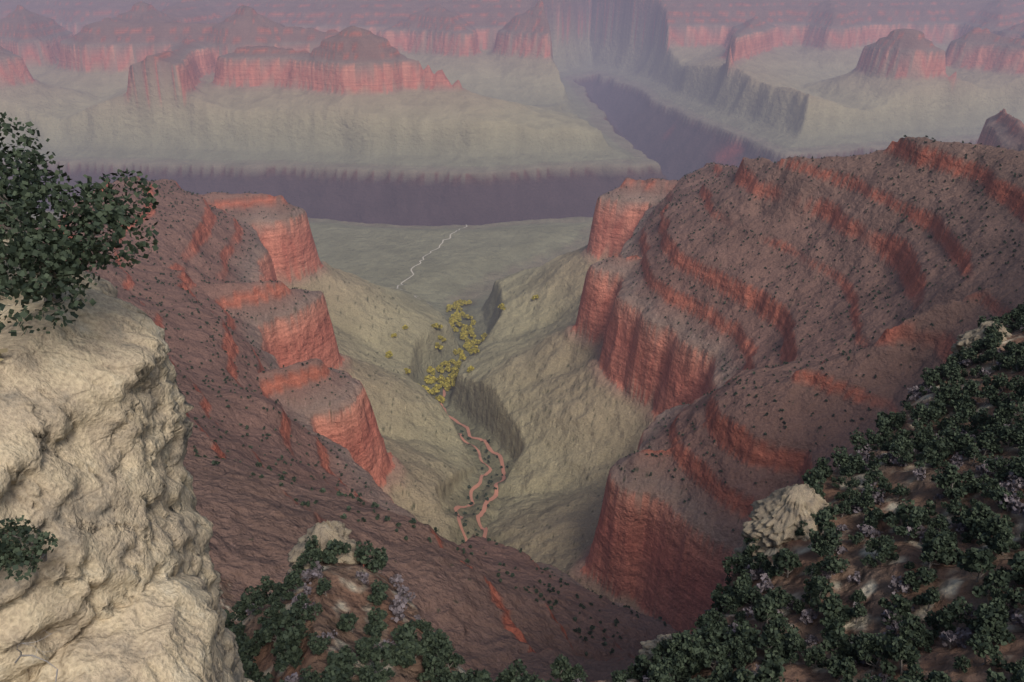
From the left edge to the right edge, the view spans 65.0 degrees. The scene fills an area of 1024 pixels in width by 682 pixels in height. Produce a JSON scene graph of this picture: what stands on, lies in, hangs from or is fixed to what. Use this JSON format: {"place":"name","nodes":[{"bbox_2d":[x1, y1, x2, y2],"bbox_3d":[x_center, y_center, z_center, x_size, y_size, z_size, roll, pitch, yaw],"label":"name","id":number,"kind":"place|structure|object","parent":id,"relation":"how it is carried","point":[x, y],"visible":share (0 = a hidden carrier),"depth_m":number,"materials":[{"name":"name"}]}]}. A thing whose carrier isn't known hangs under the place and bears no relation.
{"place":"outdoors","nodes":[
{"label":"outdoors","id":0,"kind":"place"},
{"bbox_2d":[0,239,254,681],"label":"cliff rock","id":1,"kind":"object","parent":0,"point":[96,427],"visible":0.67,"depth_m":33.67,"materials":[{"name":"stone"}]},
{"bbox_2d":[0,273,37,360],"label":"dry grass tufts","id":2,"kind":"object","parent":1,"relation":"on","point":[4,350],"visible":0.06,"depth_m":31.40,"materials":[{"name":"beige plant"}]},
{"bbox_2d":[0,515,58,581],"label":"bush","id":3,"kind":"object","parent":1,"relation":"on","point":[12,551],"visible":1,"depth_m":28.35,"materials":[{"name":"green plant"}]},
{"bbox_2d":[14,629,75,681],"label":"dead snag branches","id":4,"kind":"object","parent":1,"relation":"on","point":[21,655],"visible":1,"depth_m":27.29,"materials":[{"name":"grey wood"}]},
{"bbox_2d":[0,112,159,335],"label":"juniper tree","id":5,"kind":"object","parent":1,"relation":"on","point":[52,269],"visible":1,"depth_m":31.79,"materials":[{"name":"green plant"}]},
{"bbox_2d":[29,568,234,681],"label":"ledge rock","id":6,"kind":"object","parent":1,"relation":"on","point":[162,627],"visible":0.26,"depth_m":33.38,"materials":[{"name":"stone"}]},
{"bbox_2d":[439,389,505,537],"bbox_3d":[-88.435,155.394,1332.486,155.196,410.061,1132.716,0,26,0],"label":"trail","id":7,"kind":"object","parent":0,"point":[484,507],"depth_m":1438.34,"materials":[{"name":"brown soil"}]},
{"bbox_2d":[454,433,491,540],"bbox_3d":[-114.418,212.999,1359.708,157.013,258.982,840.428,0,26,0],"label":"creek bed","id":8,"kind":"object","parent":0,"point":[473,488],"depth_m":1334.75,"materials":[{"name":"brown soil"}]},
{"bbox_2d":[0,0,1023,681],"bbox_3d":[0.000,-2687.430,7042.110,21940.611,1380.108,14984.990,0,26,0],"label":"canyon terrain","id":9,"kind":"structure","parent":0,"point":[384,146],"depth_m":1456.79,"materials":[{"name":"red stone"}]},
{"bbox_2d":[287,520,365,573],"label":"outcrop rock","id":10,"kind":"object","parent":9,"relation":"on","point":[324,532],"visible":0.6,"depth_m":152.83,"materials":[{"name":"stone"}]},
{"bbox_2d":[397,225,466,303],"bbox_3d":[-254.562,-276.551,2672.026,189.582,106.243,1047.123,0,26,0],"label":"trail","id":11,"kind":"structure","parent":9,"relation":"on","point":[423,259],"depth_m":2692.39,"materials":[{"name":"beige soil"}]},
{"bbox_2d":[385,294,538,403],"bbox_3d":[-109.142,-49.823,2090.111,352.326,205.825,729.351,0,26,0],"label":"cottonwood trees","id":12,"kind":"object","parent":9,"relation":"on","point":[447,383],"visible":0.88,"depth_m":1985.78,"materials":[{"name":"yellow plant"}]},
{"bbox_2d":[455,430,507,533],"bbox_3d":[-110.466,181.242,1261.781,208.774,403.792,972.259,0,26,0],"label":"creek brush","id":13,"kind":"object","parent":9,"relation":"on","point":[469,486],"visible":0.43,"depth_m":1334.92,"materials":[{"name":"green plant"}]},
{"bbox_2d":[0,135,1023,655],"bbox_3d":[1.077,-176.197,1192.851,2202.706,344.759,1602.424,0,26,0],"label":"slope shrubs","id":14,"kind":"object","parent":9,"relation":"on","point":[412,521],"visible":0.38,"depth_m":938.35,"materials":[{"name":"green plant"}]},
{"bbox_2d":[224,302,1023,681],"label":"pinyon trees","id":15,"kind":"object","parent":9,"relation":"on","point":[694,652],"visible":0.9,"depth_m":129.33,"materials":[{"name":"green plant"}]},
{"bbox_2d":[246,321,1023,681],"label":"grey brush","id":16,"kind":"object","parent":9,"relation":"on","point":[810,615],"visible":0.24,"depth_m":138.94,"materials":[{"name":"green plant"}]},
{"bbox_2d":[633,634,671,674],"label":"outcrop rock","id":17,"kind":"object","parent":9,"relation":"on","point":[647,645],"visible":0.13,"depth_m":135.76,"materials":[{"name":"stone"}]},
{"bbox_2d":[734,483,834,567],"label":"outcrop rock","id":18,"kind":"object","parent":9,"relation":"on","point":[777,516],"visible":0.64,"depth_m":156.34,"materials":[{"name":"stone"}]},
{"bbox_2d":[948,321,1011,360],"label":"outcrop rock","id":19,"kind":"object","parent":9,"relation":"on","point":[967,338],"visible":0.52,"depth_m":232.31,"materials":[{"name":"stone"}]}
]}

